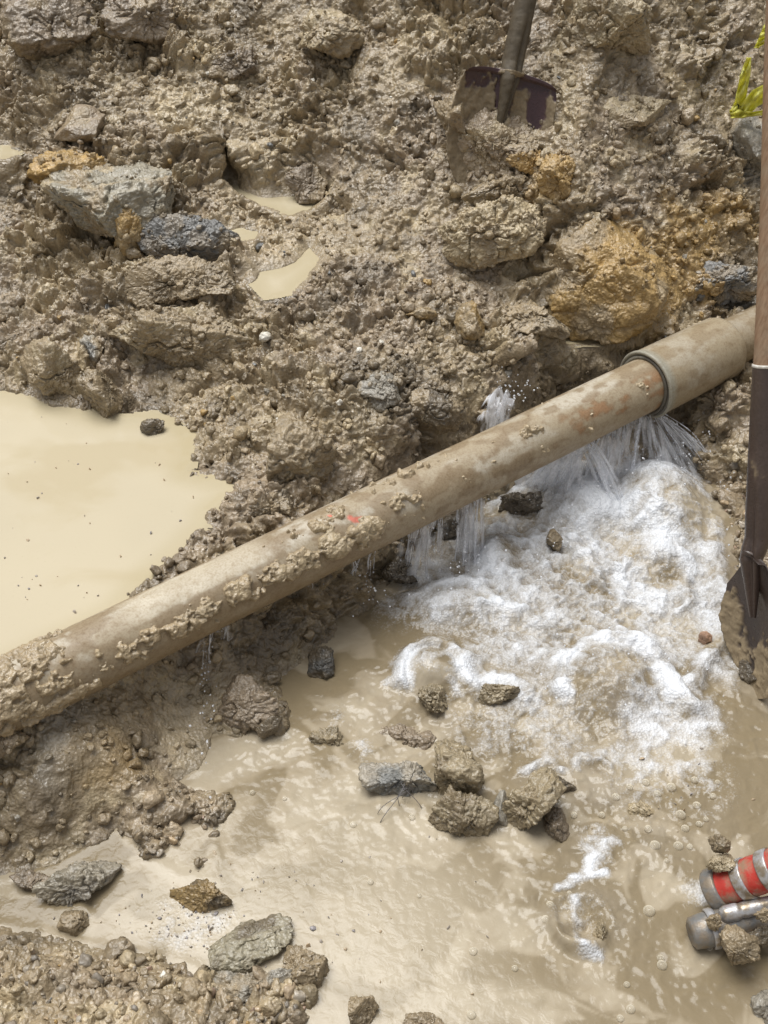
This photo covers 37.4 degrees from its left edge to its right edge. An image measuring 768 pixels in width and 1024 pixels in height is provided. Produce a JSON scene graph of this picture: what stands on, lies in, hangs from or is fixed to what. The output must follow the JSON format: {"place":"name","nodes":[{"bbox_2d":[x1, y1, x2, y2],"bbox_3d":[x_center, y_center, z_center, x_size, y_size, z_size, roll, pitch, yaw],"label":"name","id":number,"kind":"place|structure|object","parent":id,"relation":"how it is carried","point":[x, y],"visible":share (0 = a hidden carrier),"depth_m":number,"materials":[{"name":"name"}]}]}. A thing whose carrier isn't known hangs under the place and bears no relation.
{"place":"outdoors","nodes":[
{"label":"outdoors","id":0,"kind":"place"},
{"bbox_2d":[0,0,767,1023],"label":"ground","id":1,"kind":"structure","parent":0,"point":[34,790],"depth_m":2.54,"materials":[{"name":"brown soil"}]},
{"bbox_2d":[0,145,23,158],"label":"puddle water","id":2,"kind":"structure","parent":1,"relation":"on","point":[6,151],"depth_m":2.69,"materials":[{"name":"beige liquid"}]},
{"bbox_2d":[0,730,29,757],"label":"mud clod","id":3,"kind":"object","parent":1,"relation":"on","point":[14,738],"visible":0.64,"depth_m":1.79,"materials":[{"name":"soil"}]},
{"bbox_2d":[0,0,99,60],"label":"mud clod","id":4,"kind":"object","parent":1,"relation":"on","point":[37,40],"visible":0.92,"depth_m":2.73,"materials":[{"name":"soil"}]},
{"bbox_2d":[19,336,81,398],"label":"mud clod","id":5,"kind":"object","parent":1,"relation":"on","point":[39,352],"visible":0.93,"depth_m":2.38,"materials":[{"name":"brown soil"}]},
{"bbox_2d":[27,149,105,183],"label":"mud clod","id":6,"kind":"object","parent":1,"relation":"on","point":[37,174],"visible":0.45,"depth_m":2.65,"materials":[{"name":"brown soil"}]},
{"bbox_2d":[54,104,105,141],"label":"mud clod","id":7,"kind":"object","parent":1,"relation":"on","point":[84,122],"visible":0.98,"depth_m":2.70,"materials":[{"name":"grey stone"}]},
{"bbox_2d":[79,334,104,365],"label":"mud clod","id":8,"kind":"object","parent":1,"relation":"on","point":[93,345],"visible":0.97,"depth_m":2.43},
{"bbox_2d":[76,369,123,417],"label":"mud clod","id":9,"kind":"object","parent":1,"relation":"on","point":[104,402],"visible":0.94,"depth_m":2.35,"materials":[{"name":"brown soil"}]},
{"bbox_2d":[40,161,174,237],"bbox_3d":[-0.619,-0.708,2.630,0.261,0.197,0.320,-30,50,-29],"label":"rock","id":10,"kind":"object","parent":1,"relation":"on","point":[95,210],"visible":0.85,"depth_m":2.54,"materials":[{"name":"grey stone"}]},
{"bbox_2d":[0,390,233,655],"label":"puddle water","id":11,"kind":"structure","parent":1,"relation":"on","point":[123,497],"depth_m":2.17,"materials":[{"name":"beige liquid"}]},
{"bbox_2d":[140,418,164,435],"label":"mud clod","id":12,"kind":"object","parent":11,"relation":"on","point":[151,427],"visible":1,"depth_m":2.33,"materials":[{"name":"brown soil"}]},
{"bbox_2d":[114,207,144,260],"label":"mud clod","id":13,"kind":"object","parent":1,"relation":"on","point":[128,223],"visible":0.57,"depth_m":2.52,"materials":[{"name":"brown soil"}]},
{"bbox_2d":[100,0,179,44],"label":"mud clod","id":14,"kind":"object","parent":1,"relation":"on","point":[121,19],"visible":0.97,"depth_m":2.74,"materials":[{"name":"brown soil"}]},
{"bbox_2d":[108,302,249,368],"bbox_3d":[-0.437,-0.373,2.455,0.325,0.204,0.162,0,42,0],"label":"mud clod","id":15,"kind":"object","parent":1,"relation":"on","point":[220,342],"visible":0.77,"depth_m":2.39,"materials":[{"name":"brown soil"}]},
{"bbox_2d":[124,254,235,306],"bbox_3d":[-0.445,-0.498,2.480,0.245,0.103,0.096,0,42,0],"label":"mud clod","id":16,"kind":"object","parent":1,"relation":"on","point":[141,289],"visible":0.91,"depth_m":2.47,"materials":[{"name":"brown soil"}]},
{"bbox_2d":[137,213,239,261],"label":"rock","id":17,"kind":"object","parent":1,"relation":"on","point":[167,230],"visible":0.8,"depth_m":2.53,"materials":[{"name":"grey stone"}]},
{"bbox_2d":[205,43,259,80],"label":"mud clod","id":18,"kind":"object","parent":1,"relation":"on","point":[246,67],"visible":0.88,"depth_m":2.76,"materials":[{"name":"brown soil"}]},
{"bbox_2d":[232,228,257,240],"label":"puddle water","id":19,"kind":"structure","parent":1,"relation":"on","point":[245,234],"depth_m":2.63,"materials":[{"name":"beige liquid"}]},
{"bbox_2d":[212,673,279,734],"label":"mud clod","id":20,"kind":"object","parent":1,"relation":"on","point":[248,703],"visible":0.96,"depth_m":2.01,"materials":[{"name":"brown soil"}]},
{"bbox_2d":[247,488,293,517],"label":"mud clod","id":21,"kind":"object","parent":1,"relation":"on","point":[279,505],"visible":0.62,"depth_m":2.12,"materials":[{"name":"brown soil"}]},
{"bbox_2d":[230,184,315,214],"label":"puddle water","id":22,"kind":"structure","parent":1,"relation":"on","point":[287,205],"depth_m":2.73,"materials":[{"name":"beige liquid"}]},
{"bbox_2d":[248,248,318,299],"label":"puddle water","id":23,"kind":"structure","parent":1,"relation":"on","point":[286,281],"depth_m":2.50,"materials":[{"name":"beige liquid"}]},
{"bbox_2d":[265,410,338,483],"bbox_3d":[-0.158,-0.104,2.188,0.141,0.164,0.130,0,42,0],"label":"mud clod","id":24,"kind":"object","parent":1,"relation":"on","point":[284,463],"visible":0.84,"depth_m":2.14,"materials":[{"name":"brown soil"}]},
{"bbox_2d":[284,162,327,203],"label":"mud clod","id":25,"kind":"object","parent":1,"relation":"on","point":[312,189],"visible":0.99,"depth_m":2.71,"materials":[{"name":"brown soil"}]},
{"bbox_2d":[298,7,364,58],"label":"mud clod","id":26,"kind":"object","parent":1,"relation":"on","point":[342,37],"visible":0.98,"depth_m":2.70,"materials":[{"name":"brown soil"}]},
{"bbox_2d":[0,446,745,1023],"bbox_3d":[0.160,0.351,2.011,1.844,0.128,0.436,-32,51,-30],"label":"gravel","id":27,"kind":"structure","parent":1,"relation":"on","point":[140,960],"depth_m":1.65,"materials":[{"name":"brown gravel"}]},
{"bbox_2d":[0,305,755,737],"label":"water pipe","id":28,"kind":"object","parent":1,"relation":"on","point":[50,673],"visible":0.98,"depth_m":2.07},
{"bbox_2d":[196,625,228,668],"bbox_3d":[-0.321,0.239,2.080,0.088,0.151,0.120,-24,47,-24],"label":"water jet","id":29,"kind":"object","parent":28,"relation":"attached to","point":[226,630],"visible":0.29,"depth_m":2.04,"materials":[{"name":"white"}]},
{"bbox_2d":[350,551,375,575],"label":"water jet","id":30,"kind":"object","parent":28,"relation":"attached to","point":[356,566],"visible":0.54,"depth_m":2.21,"materials":[{"name":"white"}]},
{"bbox_2d":[400,518,442,577],"bbox_3d":[0.075,0.060,2.279,0.099,0.151,0.067,-18,45,-19],"label":"water jet","id":31,"kind":"object","parent":28,"relation":"attached to","point":[426,542],"visible":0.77,"depth_m":2.26,"materials":[{"name":"white"}]},
{"bbox_2d":[454,499,483,572],"bbox_3d":[0.173,0.041,2.300,0.087,0.151,0.069,-26,48,-26],"label":"water jet","id":32,"kind":"object","parent":28,"relation":"attached to","point":[466,543],"visible":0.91,"depth_m":2.30,"materials":[{"name":"white"}]},
{"bbox_2d":[479,388,514,427],"bbox_3d":[0.223,-0.219,2.288,0.122,0.088,0.042,-26,48,-26],"label":"water jet","id":33,"kind":"object","parent":28,"relation":"attached to","point":[494,402],"visible":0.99,"depth_m":2.28,"materials":[{"name":"white"}]},
{"bbox_2d":[514,444,594,492],"bbox_3d":[0.372,-0.084,2.439,0.185,0.151,0.110,0,42,0],"label":"water jet","id":34,"kind":"object","parent":28,"relation":"attached to","point":[552,470],"visible":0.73,"depth_m":2.43,"materials":[{"name":"white"}]},
{"bbox_2d":[583,442,620,500],"bbox_3d":[0.476,-0.081,2.436,0.058,0.151,0.136,-34,52,-32],"label":"water jet","id":35,"kind":"object","parent":28,"relation":"attached to","point":[603,471],"visible":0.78,"depth_m":2.42,"materials":[{"name":"white"}]},
{"bbox_2d":[585,417,645,481],"bbox_3d":[0.506,-0.110,2.467,0.208,0.151,0.095,-28,49,-27],"label":"water jet","id":36,"kind":"object","parent":28,"relation":"attached to","point":[611,453],"visible":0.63,"depth_m":2.46,"materials":[{"name":"white"}]},
{"bbox_2d":[641,414,705,477],"bbox_3d":[0.675,-0.143,2.505,0.225,0.151,0.124,0,42,0],"label":"water jet","id":37,"kind":"object","parent":28,"relation":"attached to","point":[666,450],"visible":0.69,"depth_m":2.51,"materials":[{"name":"white"}]},
{"bbox_2d":[357,371,400,411],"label":"mud clod","id":38,"kind":"object","parent":1,"relation":"on","point":[385,397],"visible":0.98,"depth_m":2.26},
{"bbox_2d":[405,307,437,320],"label":"mud clod","id":39,"kind":"object","parent":1,"relation":"on","point":[425,313],"visible":0.98,"depth_m":2.42,"materials":[{"name":"brown soil"}]},
{"bbox_2d":[408,385,465,433],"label":"mud clod","id":40,"kind":"object","parent":1,"relation":"on","point":[442,416],"visible":0.89,"depth_m":2.29,"materials":[{"name":"brown soil"}]},
{"bbox_2d":[433,94,465,137],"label":"mud clod","id":41,"kind":"object","parent":1,"relation":"on","point":[447,115],"visible":0.61,"depth_m":2.55,"materials":[{"name":"brown soil"}]},
{"bbox_2d":[454,300,484,340],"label":"mud clod","id":42,"kind":"object","parent":1,"relation":"on","point":[469,323],"visible":1,"depth_m":2.41,"materials":[{"name":"brown soil"}]},
{"bbox_2d":[437,194,546,271],"bbox_3d":[0.239,-0.628,2.523,0.243,0.165,0.164,0,42,0],"label":"rock","id":43,"kind":"object","parent":1,"relation":"on","point":[473,249],"visible":0.92,"depth_m":2.48,"materials":[{"name":"stone"}]},
{"bbox_2d":[461,173,531,206],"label":"mud clod","id":44,"kind":"object","parent":1,"relation":"on","point":[511,184],"visible":0.71,"depth_m":2.54,"materials":[{"name":"brown soil"}]},
{"bbox_2d":[505,149,540,174],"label":"mud clod","id":45,"kind":"object","parent":44,"relation":"on","point":[525,164],"visible":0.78,"depth_m":2.54,"materials":[{"name":"brown soil"}]},
{"bbox_2d":[446,0,556,183],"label":"shovel","id":46,"kind":"object","parent":1,"relation":"on","point":[510,88],"visible":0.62,"depth_m":2.54,"materials":[{"name":"metal"}]},
{"bbox_2d":[441,107,539,177],"bbox_3d":[0.256,-0.851,2.594,0.230,0.141,0.138,15,44,16],"label":"mud clod","id":47,"kind":"object","parent":46,"relation":"on","point":[489,141],"visible":0.79,"depth_m":2.56,"materials":[{"name":"brown soil"}]},
{"bbox_2d":[501,299,571,340],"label":"mud clod","id":48,"kind":"object","parent":1,"relation":"on","point":[545,324],"visible":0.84,"depth_m":2.45,"materials":[{"name":"brown soil"}]},
{"bbox_2d":[536,153,575,199],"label":"rock","id":49,"kind":"object","parent":1,"relation":"on","point":[556,185],"visible":0.96,"depth_m":2.49,"materials":[{"name":"brown stone"}]},
{"bbox_2d":[565,338,608,347],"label":"puddle water","id":50,"kind":"structure","parent":1,"relation":"on","point":[569,341],"depth_m":2.54,"materials":[{"name":"beige liquid"}]},
{"bbox_2d":[545,217,669,344],"bbox_3d":[0.497,-0.512,2.533,0.281,0.250,0.233,0,42,0],"label":"mud clod","id":51,"kind":"object","parent":1,"relation":"on","point":[594,309],"visible":0.91,"depth_m":2.48,"materials":[{"name":"brown soil"}]},
{"bbox_2d":[570,0,651,56],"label":"mud clod","id":52,"kind":"object","parent":1,"relation":"on","point":[597,33],"visible":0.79,"depth_m":2.53,"materials":[{"name":"brown soil"}]},
{"bbox_2d":[603,93,671,128],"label":"mud clod","id":53,"kind":"object","parent":1,"relation":"on","point":[640,117],"visible":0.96,"depth_m":2.56,"materials":[{"name":"soil"}]},
{"bbox_2d":[695,260,757,305],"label":"mud clod","id":54,"kind":"object","parent":1,"relation":"on","point":[744,289],"visible":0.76,"depth_m":2.61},
{"bbox_2d":[728,107,761,173],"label":"rock","id":55,"kind":"object","parent":1,"relation":"on","point":[746,132],"visible":0.54,"depth_m":2.69,"materials":[{"name":"grey stone"}]},
{"bbox_2d":[729,25,764,117],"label":"plant leaves","id":56,"kind":"object","parent":1,"relation":"on","point":[743,106],"visible":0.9,"depth_m":2.64,"materials":[{"name":"plant"}]},
{"bbox_2d":[0,459,767,1023],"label":"pool water","id":57,"kind":"structure","parent":0,"point":[590,735],"depth_m":1.92,"materials":[{"name":"beige liquid"}]},
{"bbox_2d":[9,869,49,890],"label":"mud clod","id":58,"kind":"object","parent":57,"relation":"on","point":[25,879],"visible":0.72,"depth_m":1.79,"materials":[{"name":"brown soil"}]},
{"bbox_2d":[56,910,89,935],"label":"mud clod","id":59,"kind":"object","parent":57,"relation":"on","point":[73,922],"visible":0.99,"depth_m":1.74,"materials":[{"name":"brown soil"}]},
{"bbox_2d":[31,860,121,906],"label":"rock","id":60,"kind":"object","parent":57,"relation":"on","point":[69,885],"visible":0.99,"depth_m":1.77,"materials":[{"name":"grey stone"}]},
{"bbox_2d":[169,878,232,912],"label":"rock","id":61,"kind":"object","parent":57,"relation":"on","point":[201,896],"visible":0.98,"depth_m":1.77,"materials":[{"name":"brown stone"}]},
{"bbox_2d":[208,913,293,972],"bbox_3d":[-0.202,0.652,1.723,0.139,0.039,0.080,-20,46,-21],"label":"rock","id":62,"kind":"object","parent":57,"relation":"on","point":[244,947],"visible":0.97,"depth_m":1.71,"materials":[{"name":"grey stone"}]},
{"bbox_2d":[212,968,291,1005],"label":"mud clod","id":63,"kind":"object","parent":57,"relation":"on","point":[241,986],"visible":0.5,"depth_m":1.66,"materials":[{"name":"brown soil"}]},
{"bbox_2d":[256,714,281,739],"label":"mud clod","id":64,"kind":"object","parent":57,"relation":"on","point":[268,727],"visible":1,"depth_m":1.99,"materials":[{"name":"brown soil"}]},
{"bbox_2d":[282,944,329,987],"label":"mud clod","id":65,"kind":"object","parent":57,"relation":"on","point":[306,966],"visible":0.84,"depth_m":1.68,"materials":[{"name":"brown soil"}]},
{"bbox_2d":[307,645,334,678],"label":"mud clod","id":66,"kind":"object","parent":57,"relation":"on","point":[321,659],"visible":1,"depth_m":2.11,"materials":[{"name":"grey stone"}]},
{"bbox_2d":[308,725,343,745],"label":"mud clod","id":67,"kind":"object","parent":57,"relation":"on","point":[331,735],"visible":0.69,"depth_m":2.00,"materials":[{"name":"brown soil"}]},
{"bbox_2d":[348,995,378,1023],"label":"mud clod","id":68,"kind":"object","parent":57,"relation":"on","point":[362,1010],"visible":1,"depth_m":1.63,"materials":[{"name":"brown soil"}]},
{"bbox_2d":[4,423,755,994],"bbox_3d":[-0.239,0.348,1.921,1.617,0.211,0.806,20,46,21],"label":"debris","id":69,"kind":"object","parent":57,"relation":"on","point":[304,843],"visible":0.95,"depth_m":1.76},
{"bbox_2d":[358,760,437,796],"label":"rock","id":70,"kind":"object","parent":57,"relation":"on","point":[382,779],"visible":0.95,"depth_m":1.92,"materials":[{"name":"grey stone"}]},
{"bbox_2d":[377,782,421,822],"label":"plant roots","id":71,"kind":"object","parent":70,"relation":"attached to","point":[403,788],"visible":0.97,"depth_m":1.90,"materials":[{"name":"grey"}]},
{"bbox_2d":[380,556,417,583],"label":"mud clod","id":72,"kind":"object","parent":57,"relation":"on","point":[396,570],"visible":0.98,"depth_m":2.28,"materials":[{"name":"brown soil"}]},
{"bbox_2d":[379,723,435,749],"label":"mud clod","id":73,"kind":"object","parent":57,"relation":"on","point":[411,737],"visible":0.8,"depth_m":2.01,"materials":[{"name":"brown soil"}]},
{"bbox_2d":[403,1011,443,1023],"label":"mud clod","id":74,"kind":"object","parent":57,"relation":"on","point":[420,1017],"visible":1,"depth_m":1.63,"materials":[{"name":"beige soil"}]},
{"bbox_2d":[417,683,447,712],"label":"mud clod","id":75,"kind":"object","parent":57,"relation":"on","point":[431,697],"visible":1,"depth_m":2.05,"materials":[{"name":"brown soil"}]},
{"bbox_2d":[439,515,469,539],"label":"mud clod","id":76,"kind":"object","parent":57,"relation":"on","point":[449,526],"visible":0.67,"depth_m":2.38,"materials":[{"name":"brown soil"}]},
{"bbox_2d":[434,738,484,794],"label":"mud clod","id":77,"kind":"object","parent":57,"relation":"on","point":[457,766],"visible":0.91,"depth_m":1.89,"materials":[{"name":"brown soil"}]},
{"bbox_2d":[189,374,734,798],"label":"spray drops","id":78,"kind":"object","parent":57,"relation":"on","point":[537,554],"visible":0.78,"depth_m":2.28,"materials":[{"name":"white liquid"}]},
{"bbox_2d":[428,784,498,836],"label":"mud clod","id":79,"kind":"object","parent":57,"relation":"on","point":[459,813],"visible":1,"depth_m":1.86,"materials":[{"name":"brown soil"}]},
{"bbox_2d":[477,683,519,705],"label":"mud clod","id":80,"kind":"object","parent":57,"relation":"on","point":[492,694],"visible":1,"depth_m":2.06,"materials":[{"name":"brown soil"}]},
{"bbox_2d":[494,790,507,826],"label":"grey stone","id":81,"kind":"object","parent":57,"relation":"in","point":[501,798],"visible":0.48,"depth_m":1.89,"materials":[{"name":"grey stone"}]},
{"bbox_2d":[498,491,542,515],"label":"mud clod","id":82,"kind":"object","parent":57,"relation":"on","point":[519,503],"visible":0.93,"depth_m":2.44,"materials":[{"name":"brown soil"}]},
{"bbox_2d":[502,766,566,829],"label":"mud clod","id":83,"kind":"object","parent":57,"relation":"on","point":[533,800],"visible":0.99,"depth_m":1.85,"materials":[{"name":"brown soil"}]},
{"bbox_2d":[546,529,562,551],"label":"mud clod","id":84,"kind":"object","parent":57,"relation":"on","point":[553,535],"visible":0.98,"depth_m":2.35,"materials":[{"name":"brown soil"}]},
{"bbox_2d":[544,806,569,841],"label":"mud clod","id":85,"kind":"object","parent":57,"relation":"on","point":[556,825],"visible":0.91,"depth_m":1.86,"materials":[{"name":"brown soil"}]},
{"bbox_2d":[558,775,576,791],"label":"mud clod","id":86,"kind":"object","parent":57,"relation":"on","point":[570,786],"visible":0.45,"depth_m":1.93,"materials":[{"name":"soil"}]},
{"bbox_2d":[592,919,607,941],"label":"mud clod","id":87,"kind":"object","parent":57,"relation":"on","point":[601,929],"visible":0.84,"depth_m":1.73,"materials":[{"name":"brown soil"}]},
{"bbox_2d":[627,800,654,816],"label":"mud clod","id":88,"kind":"object","parent":57,"relation":"on","point":[641,808],"visible":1,"depth_m":1.90,"materials":[{"name":"brown soil"}]},
{"bbox_2d":[643,905,654,916],"bbox_3d":[0.412,0.621,1.767,0.019,0.015,0.019,0,42,0],"label":"bubble","id":89,"kind":"object","parent":57,"relation":"on","point":[652,907],"visible":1,"depth_m":1.76,"materials":[{"name":"beige liquid"}]},
{"bbox_2d":[698,631,712,644],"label":"brown stone","id":90,"kind":"object","parent":57,"relation":"on","point":[704,637],"visible":1,"depth_m":2.17,"materials":[{"name":"brown stone"}]},
{"bbox_2d":[686,895,767,949],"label":"hose fitting","id":91,"kind":"object","parent":57,"relation":"on","point":[701,935],"visible":0.62,"depth_m":1.70,"materials":[{"name":"grey metal"}]},
{"bbox_2d":[705,913,721,931],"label":"mud clod","id":92,"kind":"object","parent":91,"relation":"on","point":[713,922],"visible":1,"depth_m":1.68,"materials":[{"name":"brown soil"}]},
{"bbox_2d":[749,926,767,947],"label":"mud clod","id":93,"kind":"object","parent":91,"relation":"on","point":[761,933],"visible":0.72,"depth_m":1.68,"materials":[{"name":"brown soil"}]},
{"bbox_2d":[753,907,767,923],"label":"mud clod","id":94,"kind":"object","parent":91,"relation":"on","point":[762,914],"visible":1,"depth_m":1.66,"materials":[{"name":"brown soil"}]},
{"bbox_2d":[699,847,767,908],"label":"discharge hose","id":95,"kind":"object","parent":57,"relation":"on","point":[745,878],"visible":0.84,"depth_m":1.70,"materials":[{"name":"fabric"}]},
{"bbox_2d":[706,853,735,872],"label":"mud clod","id":96,"kind":"object","parent":95,"relation":"on","point":[718,863],"visible":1,"depth_m":1.71,"materials":[{"name":"brown soil"}]},
{"bbox_2d":[708,834,730,853],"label":"mud clod","id":97,"kind":"object","parent":96,"relation":"on","point":[719,843],"visible":1,"depth_m":1.72,"materials":[{"name":"brown soil"}]},
{"bbox_2d":[719,924,760,965],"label":"mud clod","id":98,"kind":"object","parent":57,"relation":"on","point":[740,945],"visible":1,"depth_m":1.65,"materials":[{"name":"brown soil"}]},
{"bbox_2d":[718,0,767,698],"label":"shovel","id":99,"kind":"object","parent":57,"relation":"on","point":[743,616],"visible":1,"depth_m":1.97,"materials":[{"name":"metal"}]},
{"bbox_2d":[738,659,756,683],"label":"mud clod","id":100,"kind":"object","parent":57,"relation":"on","point":[745,673],"visible":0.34,"depth_m":2.11,"materials":[{"name":"brown soil"}]},
{"bbox_2d":[749,989,767,1023],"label":"mud clod","id":101,"kind":"object","parent":57,"relation":"on","point":[758,1004],"visible":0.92,"depth_m":1.64,"materials":[{"name":"soil"}]}
]}

